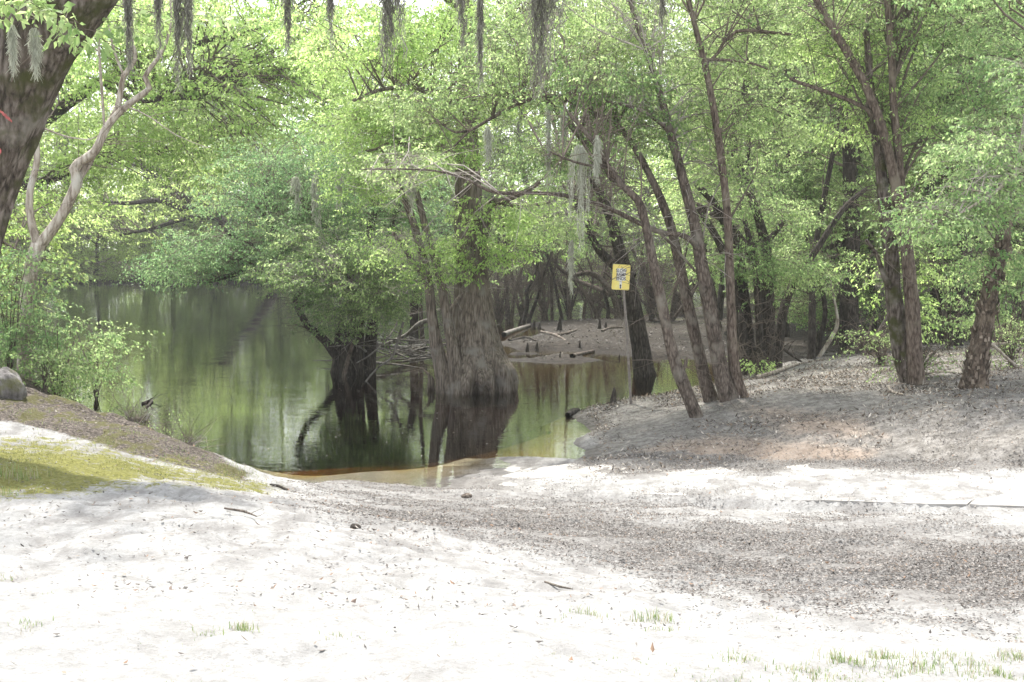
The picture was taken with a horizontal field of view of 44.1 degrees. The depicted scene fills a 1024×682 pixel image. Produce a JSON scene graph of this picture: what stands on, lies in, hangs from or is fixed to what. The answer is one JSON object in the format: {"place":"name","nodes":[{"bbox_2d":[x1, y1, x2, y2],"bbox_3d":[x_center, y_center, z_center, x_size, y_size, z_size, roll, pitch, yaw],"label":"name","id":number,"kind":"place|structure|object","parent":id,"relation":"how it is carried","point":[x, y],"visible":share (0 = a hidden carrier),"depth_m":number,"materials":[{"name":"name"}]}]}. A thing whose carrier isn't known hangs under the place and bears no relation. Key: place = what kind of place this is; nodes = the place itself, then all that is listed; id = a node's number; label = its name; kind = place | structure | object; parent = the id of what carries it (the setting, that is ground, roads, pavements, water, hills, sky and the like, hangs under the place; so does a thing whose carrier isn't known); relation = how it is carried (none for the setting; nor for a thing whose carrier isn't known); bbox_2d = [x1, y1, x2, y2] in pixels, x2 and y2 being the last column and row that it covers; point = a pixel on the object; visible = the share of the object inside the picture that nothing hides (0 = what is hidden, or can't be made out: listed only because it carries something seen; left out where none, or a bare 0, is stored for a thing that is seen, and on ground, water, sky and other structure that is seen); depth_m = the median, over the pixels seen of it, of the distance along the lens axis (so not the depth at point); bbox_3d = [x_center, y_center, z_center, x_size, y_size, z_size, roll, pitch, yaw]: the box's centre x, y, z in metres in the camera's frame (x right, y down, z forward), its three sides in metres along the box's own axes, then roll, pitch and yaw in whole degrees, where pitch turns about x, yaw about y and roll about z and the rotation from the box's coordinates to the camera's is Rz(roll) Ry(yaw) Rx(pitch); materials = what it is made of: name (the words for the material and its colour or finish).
{"place":"outdoors","nodes":[
{"label":"outdoors","id":0,"kind":"place"},
{"bbox_2d":[0,283,727,419],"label":"river water","id":1,"kind":"structure","parent":0,"point":[211,337],"depth_m":38.04,"materials":[{"name":"liquid"}]},
{"bbox_2d":[233,216,453,381],"bbox_3d":[-3.806,-0.905,29.253,5.321,3.990,3.886,0,4,0],"label":"leaning sapling","id":2,"kind":"object","parent":1,"relation":"on","point":[362,301],"visible":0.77,"depth_m":28.72,"materials":[{"name":"green plant"}]},
{"bbox_2d":[303,30,502,404],"bbox_3d":[-2.421,-2.567,26.427,4.283,7.924,3.926,4,6,44],"label":"twin stem tree","id":3,"kind":"object","parent":1,"relation":"on","point":[448,370],"visible":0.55,"depth_m":26.50,"materials":[{"name":"green plant"}]},
{"bbox_2d":[313,277,498,385],"bbox_3d":[-2.889,-0.400,33.017,4.582,2.504,7.978,-1,4,-10],"label":"brush pile","id":4,"kind":"object","parent":1,"relation":"in","point":[401,349],"visible":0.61,"depth_m":32.02,"materials":[{"name":"grey plant"}]},
{"bbox_2d":[249,0,623,408],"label":"cypress tree","id":5,"kind":"object","parent":1,"relation":"in","point":[488,368],"visible":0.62,"depth_m":26.12,"materials":[{"name":"green plant"}]},
{"bbox_2d":[16,0,931,249],"label":"sky","id":6,"kind":"structure","parent":0,"point":[418,3],"materials":[{"name":"white"}]},
{"bbox_2d":[0,250,1023,681],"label":"ground","id":7,"kind":"structure","parent":0,"point":[352,440],"depth_m":9.27,"materials":[{"name":"sand"}]},
{"bbox_2d":[0,367,26,399],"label":"boulder","id":8,"kind":"object","parent":7,"relation":"on","point":[12,386],"visible":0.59,"depth_m":15.02,"materials":[{"name":"stone"}]},
{"bbox_2d":[0,103,71,293],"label":"overhanging tree","id":9,"kind":"object","parent":7,"relation":"on","point":[39,221],"visible":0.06,"depth_m":41.44,"materials":[{"name":"green plant"}]},
{"bbox_2d":[0,215,94,371],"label":"shrub","id":10,"kind":"object","parent":7,"relation":"on","point":[12,329],"visible":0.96,"depth_m":21.55,"materials":[{"name":"green plant"}]},
{"bbox_2d":[0,337,104,394],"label":"shrub","id":11,"kind":"object","parent":7,"relation":"on","point":[46,380],"visible":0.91,"depth_m":20.99,"materials":[{"name":"green plant"}]},
{"bbox_2d":[0,115,109,334],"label":"overhanging tree","id":12,"kind":"object","parent":7,"relation":"on","point":[22,226],"visible":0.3,"depth_m":34.79,"materials":[{"name":"green plant"}]},
{"bbox_2d":[0,285,129,402],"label":"shrub","id":13,"kind":"object","parent":7,"relation":"on","point":[109,336],"visible":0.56,"depth_m":21.77,"materials":[{"name":"green plant"}]},
{"bbox_2d":[26,195,107,279],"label":"overhanging tree","id":14,"kind":"object","parent":7,"relation":"on","point":[60,200],"visible":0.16,"depth_m":107.80,"materials":[{"name":"green plant"}]},
{"bbox_2d":[14,53,140,273],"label":"tree","id":15,"kind":"object","parent":7,"relation":"on","point":[51,164],"visible":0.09,"depth_m":109.57,"materials":[{"name":"green plant"}]},
{"bbox_2d":[50,185,143,283],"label":"overhanging tree","id":16,"kind":"object","parent":7,"relation":"on","point":[98,263],"visible":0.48,"depth_m":105.99,"materials":[{"name":"green plant"}]},
{"bbox_2d":[34,311,165,409],"bbox_3d":[-8.336,0.639,25.373,2.587,2.481,1.653,0,4,0],"label":"shrub","id":17,"kind":"object","parent":7,"relation":"on","point":[96,394],"visible":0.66,"depth_m":25.49,"materials":[{"name":"green plant"}]},
{"bbox_2d":[0,0,230,380],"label":"forked tree","id":18,"kind":"object","parent":7,"relation":"on","point":[79,167],"visible":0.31,"depth_m":22.33,"materials":[{"name":"green plant"}]},
{"bbox_2d":[0,0,239,252],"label":"oak tree","id":19,"kind":"object","parent":7,"relation":"on","point":[68,30],"visible":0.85,"depth_m":11.80,"materials":[{"name":"green plant"}]},
{"bbox_2d":[5,24,22,81],"bbox_3d":[-4.348,-2.510,11.037,0.152,0.496,0.141,0,4,0],"label":"spanish moss","id":20,"kind":"object","parent":19,"relation":"attached to","point":[12,43],"visible":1,"depth_m":11.03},
{"bbox_2d":[24,28,44,82],"bbox_3d":[-4.187,-2.501,11.097,0.169,0.487,0.166,0,4,0],"label":"spanish moss","id":21,"kind":"object","parent":19,"relation":"attached to","point":[35,43],"visible":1,"depth_m":11.08,"materials":[{"name":"plant"}]},
{"bbox_2d":[0,394,280,492],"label":"ground moss","id":22,"kind":"object","parent":7,"relation":"on","point":[130,459],"visible":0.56,"depth_m":12.13,"materials":[{"name":"plant"}]},
{"bbox_2d":[76,2,210,269],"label":"tree","id":23,"kind":"object","parent":7,"relation":"on","point":[133,167],"visible":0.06,"depth_m":112.10,"materials":[{"name":"green plant"}]},
{"bbox_2d":[93,360,199,441],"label":"weeds","id":24,"kind":"object","parent":7,"relation":"on","point":[137,418],"visible":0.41,"depth_m":17.91,"materials":[{"name":"grey plant"}]},
{"bbox_2d":[41,127,280,289],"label":"tree","id":25,"kind":"object","parent":7,"relation":"on","point":[175,196],"visible":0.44,"depth_m":86.46,"materials":[{"name":"green plant"}]},
{"bbox_2d":[104,160,225,281],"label":"overhanging tree","id":26,"kind":"object","parent":7,"relation":"on","point":[148,249],"visible":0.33,"depth_m":106.21,"materials":[{"name":"green plant"}]},
{"bbox_2d":[173,185,242,279],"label":"overhanging tree","id":27,"kind":"object","parent":7,"relation":"on","point":[198,225],"visible":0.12,"depth_m":107.01,"materials":[{"name":"green plant"}]},
{"bbox_2d":[11,0,416,242],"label":"riverside tree","id":28,"kind":"object","parent":7,"relation":"on","point":[239,71],"visible":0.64,"depth_m":39.62,"materials":[{"name":"green plant"}]},
{"bbox_2d":[174,10,308,276],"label":"tree","id":29,"kind":"object","parent":7,"relation":"on","point":[221,52],"visible":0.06,"depth_m":108.76,"materials":[{"name":"green plant"}]},
{"bbox_2d":[116,115,454,388],"bbox_3d":[-5.219,-2.168,31.079,8.414,6.989,6.403,0,4,0],"label":"waterside tree","id":30,"kind":"object","parent":7,"relation":"on","point":[220,259],"visible":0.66,"depth_m":30.29,"materials":[{"name":"green plant"}]},
{"bbox_2d":[309,0,454,264],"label":"tree","id":31,"kind":"object","parent":7,"relation":"on","point":[448,217],"visible":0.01,"depth_m":107.69,"materials":[{"name":"green plant"}]},
{"bbox_2d":[334,101,454,344],"bbox_3d":[-3.346,-3.489,38.855,4.846,7.853,4.738,0,4,0],"label":"slim tree","id":32,"kind":"object","parent":7,"relation":"on","point":[413,322],"visible":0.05,"depth_m":38.94,"materials":[{"name":"green plant"}]},
{"bbox_2d":[380,158,500,282],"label":"overhanging tree","id":33,"kind":"object","parent":7,"relation":"on","point":[445,189],"visible":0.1,"depth_m":105.46,"materials":[{"name":"green plant"}]},
{"bbox_2d":[420,0,535,239],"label":"tree","id":34,"kind":"object","parent":7,"relation":"on","point":[496,156],"visible":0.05,"depth_m":110.89,"materials":[{"name":"green plant"}]},
{"bbox_2d":[440,175,533,279],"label":"overhanging tree","id":35,"kind":"object","parent":7,"relation":"on","point":[484,192],"visible":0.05,"depth_m":106.73,"materials":[{"name":"green plant"}]},
{"bbox_2d":[0,406,1023,681],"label":"grass","id":36,"kind":"structure","parent":7,"relation":"on","point":[656,614],"depth_m":5.68,"materials":[{"name":"plant"}]},
{"bbox_2d":[0,356,1023,681],"bbox_3d":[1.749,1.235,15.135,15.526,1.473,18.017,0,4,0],"label":"leaf litter","id":37,"kind":"object","parent":7,"relation":"on","point":[853,588],"visible":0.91,"depth_m":10.57,"materials":[{"name":"plant"}]},
{"bbox_2d":[488,249,545,324],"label":"thicket","id":38,"kind":"object","parent":7,"relation":"on","point":[499,307],"visible":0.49,"depth_m":49.91,"materials":[{"name":"brown plant"}]},
{"bbox_2d":[17,0,1020,261],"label":"distant woods","id":39,"kind":"object","parent":7,"relation":"on","point":[305,150],"depth_m":130.04,"materials":[{"name":"green plant"}]},
{"bbox_2d":[479,17,586,271],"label":"tree","id":40,"kind":"object","parent":7,"relation":"on","point":[528,134],"visible":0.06,"depth_m":112.18,"materials":[{"name":"green plant"}]},
{"bbox_2d":[350,0,718,402],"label":"arching tree","id":41,"kind":"object","parent":7,"relation":"on","point":[497,81],"visible":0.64,"depth_m":21.26,"materials":[{"name":"green plant"}]},
{"bbox_2d":[340,0,790,401],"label":"tree","id":42,"kind":"object","parent":7,"relation":"on","point":[695,240],"visible":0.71,"depth_m":20.74,"materials":[{"name":"green plant"}]},
{"bbox_2d":[510,215,622,318],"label":"bare sapling","id":43,"kind":"object","parent":7,"relation":"on","point":[612,296],"visible":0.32,"depth_m":51.89,"materials":[{"name":"brown plant"}]},
{"bbox_2d":[523,210,619,318],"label":"thicket","id":44,"kind":"object","parent":7,"relation":"on","point":[563,293],"visible":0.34,"depth_m":54.11,"materials":[{"name":"green plant"}]},
{"bbox_2d":[487,0,679,388],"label":"leaning tree","id":45,"kind":"object","parent":7,"relation":"on","point":[640,344],"visible":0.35,"depth_m":30.40,"materials":[{"name":"green plant"}]},
{"bbox_2d":[508,3,661,275],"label":"tree","id":46,"kind":"object","parent":7,"relation":"on","point":[553,134],"visible":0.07,"depth_m":109.50,"materials":[{"name":"green plant"}]},
{"bbox_2d":[549,198,637,282],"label":"overhanging tree","id":47,"kind":"object","parent":7,"relation":"on","point":[594,263],"visible":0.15,"depth_m":106.15,"materials":[{"name":"green plant"}]},
{"bbox_2d":[554,239,636,318],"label":"thicket","id":48,"kind":"object","parent":7,"relation":"on","point":[599,300],"visible":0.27,"depth_m":53.97,"materials":[{"name":"brown plant"}]},
{"bbox_2d":[580,204,654,318],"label":"bare sapling","id":49,"kind":"object","parent":7,"relation":"on","point":[608,313],"visible":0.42,"depth_m":51.95,"materials":[{"name":"brown plant"}]},
{"bbox_2d":[612,264,631,403],"bbox_3d":[1.980,0.035,22.770,0.390,2.838,0.086,0,4,0],"label":"road sign","id":50,"kind":"object","parent":7,"relation":"on","point":[619,285],"visible":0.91,"depth_m":22.67,"materials":[{"name":"metal"}]},
{"bbox_2d":[496,47,758,418],"bbox_3d":[1.584,-1.654,20.168,5.084,6.245,3.801,-3,5,-32],"label":"leaning tree","id":51,"kind":"object","parent":7,"relation":"on","point":[677,366],"visible":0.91,"depth_m":19.75,"materials":[{"name":"green plant"}]},
{"bbox_2d":[566,145,590,251],"bbox_3d":[1.026,-2.176,19.393,0.429,1.653,0.227,0,4,0],"label":"spanish moss","id":52,"kind":"object","parent":51,"relation":"hanging from","point":[580,158],"visible":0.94,"depth_m":19.36,"materials":[{"name":"plant"}]},
{"bbox_2d":[588,205,676,319],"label":"bare sapling","id":53,"kind":"object","parent":7,"relation":"on","point":[643,272],"visible":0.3,"depth_m":49.87,"materials":[{"name":"brown plant"}]},
{"bbox_2d":[574,0,693,280],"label":"tree","id":54,"kind":"object","parent":7,"relation":"on","point":[649,206],"visible":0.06,"depth_m":107.07,"materials":[{"name":"green plant"}]},
{"bbox_2d":[602,206,675,282],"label":"overhanging tree","id":55,"kind":"object","parent":7,"relation":"on","point":[656,238],"visible":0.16,"depth_m":107.16,"materials":[{"name":"green plant"}]},
{"bbox_2d":[619,237,694,321],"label":"thicket","id":56,"kind":"object","parent":7,"relation":"on","point":[652,316],"visible":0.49,"depth_m":49.82,"materials":[{"name":"brown plant"}]},
{"bbox_2d":[598,33,742,330],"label":"swamp tree","id":57,"kind":"object","parent":7,"relation":"on","point":[681,155],"visible":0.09,"depth_m":43.88,"materials":[{"name":"green plant"}]},
{"bbox_2d":[626,102,768,259],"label":"swamp tree","id":58,"kind":"object","parent":7,"relation":"on","point":[667,179],"depth_m":79.25,"materials":[{"name":"green plant"}]},
{"bbox_2d":[566,0,833,397],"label":"tree","id":59,"kind":"object","parent":7,"relation":"on","point":[715,121],"visible":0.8,"depth_m":21.05,"materials":[{"name":"green plant"}]},
{"bbox_2d":[656,162,760,294],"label":"understory tree","id":60,"kind":"object","parent":7,"relation":"on","point":[667,201],"visible":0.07,"depth_m":55.97,"materials":[{"name":"green plant"}]},
{"bbox_2d":[654,0,779,320],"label":"tree","id":61,"kind":"object","parent":7,"relation":"on","point":[720,296],"visible":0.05,"depth_m":49.74,"materials":[{"name":"green plant"}]},
{"bbox_2d":[428,282,1020,373],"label":"swamp litter","id":62,"kind":"object","parent":7,"relation":"on","point":[831,350],"visible":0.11,"depth_m":40.72,"materials":[{"name":"plant"}]},
{"bbox_2d":[644,5,807,228],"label":"swamp tree","id":63,"kind":"object","parent":7,"relation":"on","point":[668,160],"visible":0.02,"depth_m":61.21,"materials":[{"name":"green plant"}]},
{"bbox_2d":[437,458,1023,507],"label":"boat ramp","id":64,"kind":"object","parent":7,"relation":"on","point":[576,471],"visible":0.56,"depth_m":15.66,"materials":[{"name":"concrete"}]},
{"bbox_2d":[666,0,831,342],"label":"tree","id":65,"kind":"object","parent":7,"relation":"on","point":[756,88],"visible":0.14,"depth_m":38.04,"materials":[{"name":"green plant"}]},
{"bbox_2d":[655,6,880,326],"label":"swamp tree","id":66,"kind":"object","parent":7,"relation":"on","point":[728,166],"visible":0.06,"depth_m":44.44,"materials":[{"name":"green plant"}]},
{"bbox_2d":[654,6,890,376],"bbox_3d":[5.874,-3.183,27.556,6.019,8.662,4.393,0,4,0],"label":"dark clump tree","id":67,"kind":"object","parent":7,"relation":"on","point":[767,328],"visible":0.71,"depth_m":27.26,"materials":[{"name":"green plant"}]},
{"bbox_2d":[713,0,856,336],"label":"tree","id":68,"kind":"object","parent":7,"relation":"on","point":[787,329],"visible":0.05,"depth_m":41.10,"materials":[{"name":"green plant"}]},
{"bbox_2d":[719,165,880,340],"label":"understory tree","id":69,"kind":"object","parent":7,"relation":"on","point":[819,313],"visible":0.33,"depth_m":33.79,"materials":[{"name":"green plant"}]},
{"bbox_2d":[581,344,1023,473],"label":"bank litter","id":70,"kind":"object","parent":7,"relation":"on","point":[677,392],"visible":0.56,"depth_m":20.66,"materials":[{"name":"plant"}]},
{"bbox_2d":[748,154,884,344],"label":"understory tree","id":71,"kind":"object","parent":7,"relation":"on","point":[862,290],"visible":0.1,"depth_m":37.63,"materials":[{"name":"green plant"}]},
{"bbox_2d":[748,173,893,355],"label":"curvy sapling","id":72,"kind":"object","parent":7,"relation":"on","point":[824,301],"visible":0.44,"depth_m":32.13,"materials":[{"name":"green plant"}]},
{"bbox_2d":[760,148,896,330],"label":"understory tree","id":73,"kind":"object","parent":7,"relation":"on","point":[831,323],"visible":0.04,"depth_m":41.28,"materials":[{"name":"green plant"}]},
{"bbox_2d":[741,0,950,353],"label":"swamp tree","id":74,"kind":"object","parent":7,"relation":"on","point":[849,173],"visible":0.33,"depth_m":32.43,"materials":[{"name":"green plant"}]},
{"bbox_2d":[749,0,945,358],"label":"tree","id":75,"kind":"object","parent":7,"relation":"on","point":[811,348],"visible":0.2,"depth_m":31.47,"materials":[{"name":"green plant"}]},
{"bbox_2d":[702,0,1021,385],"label":"tree","id":76,"kind":"object","parent":7,"relation":"on","point":[891,12],"visible":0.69,"depth_m":20.69,"materials":[{"name":"green plant"}]},
{"bbox_2d":[782,0,968,349],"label":"tree","id":77,"kind":"object","parent":7,"relation":"on","point":[858,159],"visible":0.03,"depth_m":34.85,"materials":[{"name":"green plant"}]},
{"bbox_2d":[771,0,988,382],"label":"tree","id":78,"kind":"object","parent":7,"relation":"on","point":[889,266],"visible":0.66,"depth_m":20.89,"materials":[{"name":"green plant"}]},
{"bbox_2d":[825,283,935,368],"bbox_3d":[6.866,0.088,23.651,2.158,2.411,1.623,2,5,30],"label":"shrub","id":79,"kind":"object","parent":7,"relation":"on","point":[877,354],"visible":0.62,"depth_m":23.54,"materials":[{"name":"green plant"}]},
{"bbox_2d":[841,288,943,367],"bbox_3d":[6.666,0.034,21.806,1.541,1.967,1.506,4,6,39],"label":"shrub","id":80,"kind":"object","parent":7,"relation":"on","point":[922,315],"visible":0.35,"depth_m":21.71,"materials":[{"name":"green plant"}]},
{"bbox_2d":[830,10,983,344],"bbox_3d":[10.972,-4.449,34.865,4.209,9.433,6.137,2,5,21],"label":"swamp tree","id":81,"kind":"object","parent":7,"relation":"on","point":[933,294],"visible":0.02,"depth_m":34.82,"materials":[{"name":"brown plant"}]},
{"bbox_2d":[859,314,962,382],"bbox_3d":[6.747,0.502,21.419,1.642,1.944,1.877,-1,4,-15],"label":"shrub","id":82,"kind":"object","parent":7,"relation":"on","point":[931,355],"visible":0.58,"depth_m":21.22,"materials":[{"name":"green plant"}]},
{"bbox_2d":[847,0,1023,389],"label":"flaky tree","id":83,"kind":"object","parent":7,"relation":"on","point":[976,366],"visible":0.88,"depth_m":19.22,"materials":[{"name":"green plant"}]},
{"bbox_2d":[875,141,1020,339],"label":"understory tree","id":84,"kind":"object","parent":7,"relation":"on","point":[927,285],"visible":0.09,"depth_m":35.97,"materials":[{"name":"green plant"}]},
{"bbox_2d":[880,2,1016,329],"bbox_3d":[12.107,-5.468,35.527,6.050,11.784,6.479,0,4,0],"label":"swamp tree","id":85,"kind":"object","parent":7,"relation":"on","point":[946,260],"visible":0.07,"depth_m":35.38,"materials":[{"name":"green plant"}]},
{"bbox_2d":[874,45,1023,255],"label":"bare branch tree","id":86,"kind":"object","parent":7,"relation":"on","point":[986,188],"visible":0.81,"depth_m":17.62,"materials":[{"name":"green plant"}]},
{"bbox_2d":[884,224,1013,349],"bbox_3d":[9.256,-0.910,26.395,2.826,3.059,2.250,0,4,0],"label":"shrub","id":87,"kind":"object","parent":7,"relation":"on","point":[949,285],"visible":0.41,"depth_m":26.47,"materials":[{"name":"green plant"}]},
{"bbox_2d":[883,39,1023,346],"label":"swamp tree","id":88,"kind":"object","parent":7,"relation":"on","point":[960,341],"visible":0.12,"depth_m":30.87,"materials":[{"name":"green plant"}]},
{"bbox_2d":[897,0,1023,300],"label":"tree","id":89,"kind":"object","parent":7,"relation":"on","point":[937,51],"visible":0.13,"depth_m":33.10,"materials":[{"name":"green plant"}]},
{"bbox_2d":[902,207,1023,341],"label":"shrub","id":90,"kind":"object","parent":7,"relation":"on","point":[970,303],"visible":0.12,"depth_m":34.14,"materials":[{"name":"green plant"}]},
{"bbox_2d":[936,226,1023,349],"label":"shrub","id":91,"kind":"object","parent":7,"relation":"on","point":[967,324],"visible":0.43,"depth_m":24.98,"materials":[{"name":"green plant"}]},
{"bbox_2d":[937,0,1023,129],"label":"tree","id":92,"kind":"object","parent":7,"relation":"on","point":[979,24],"visible":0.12,"depth_m":30.81,"materials":[{"name":"green plant"}]},
{"bbox_2d":[946,195,1023,344],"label":"shrub","id":93,"kind":"object","parent":7,"relation":"on","point":[1021,311],"visible":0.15,"depth_m":28.11,"materials":[{"name":"green plant"}]},
{"bbox_2d":[962,296,1023,369],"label":"shrub","id":94,"kind":"object","parent":7,"relation":"on","point":[1011,354],"visible":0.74,"depth_m":21.99,"materials":[{"name":"green plant"}]},
{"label":"overhead oak","id":95,"kind":"object","parent":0,"visible":0},
{"bbox_2d":[116,0,138,79],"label":"spanish moss","id":96,"kind":"object","parent":95,"relation":"hanging from","point":[128,15],"visible":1,"depth_m":5.61,"materials":[{"name":"plant"}]},
{"bbox_2d":[151,0,166,65],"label":"spanish moss","id":97,"kind":"object","parent":95,"relation":"hanging from","point":[157,5],"visible":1,"depth_m":5.61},
{"bbox_2d":[168,0,185,97],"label":"spanish moss","id":98,"kind":"object","parent":95,"relation":"hanging from","point":[177,10],"visible":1,"depth_m":5.61,"materials":[{"name":"plant"}]},
{"bbox_2d":[176,0,198,78],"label":"spanish moss","id":99,"kind":"object","parent":95,"relation":"hanging from","point":[187,14],"visible":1,"depth_m":5.61,"materials":[{"name":"plant"}]},
{"bbox_2d":[277,0,297,63],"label":"spanish moss","id":100,"kind":"object","parent":95,"relation":"hanging from","point":[286,6],"visible":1,"depth_m":5.61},
{"bbox_2d":[367,0,411,76],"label":"spanish moss","id":101,"kind":"object","parent":95,"relation":"hanging from","point":[388,11],"visible":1,"depth_m":5.61,"materials":[{"name":"plant"}]},
{"bbox_2d":[471,0,488,90],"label":"spanish moss","id":102,"kind":"object","parent":95,"relation":"hanging from","point":[479,16],"visible":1,"depth_m":5.61,"materials":[{"name":"plant"}]},
{"bbox_2d":[521,0,568,104],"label":"spanish moss","id":103,"kind":"object","parent":95,"relation":"hanging from","point":[535,10],"visible":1,"depth_m":5.61,"materials":[{"name":"plant"}]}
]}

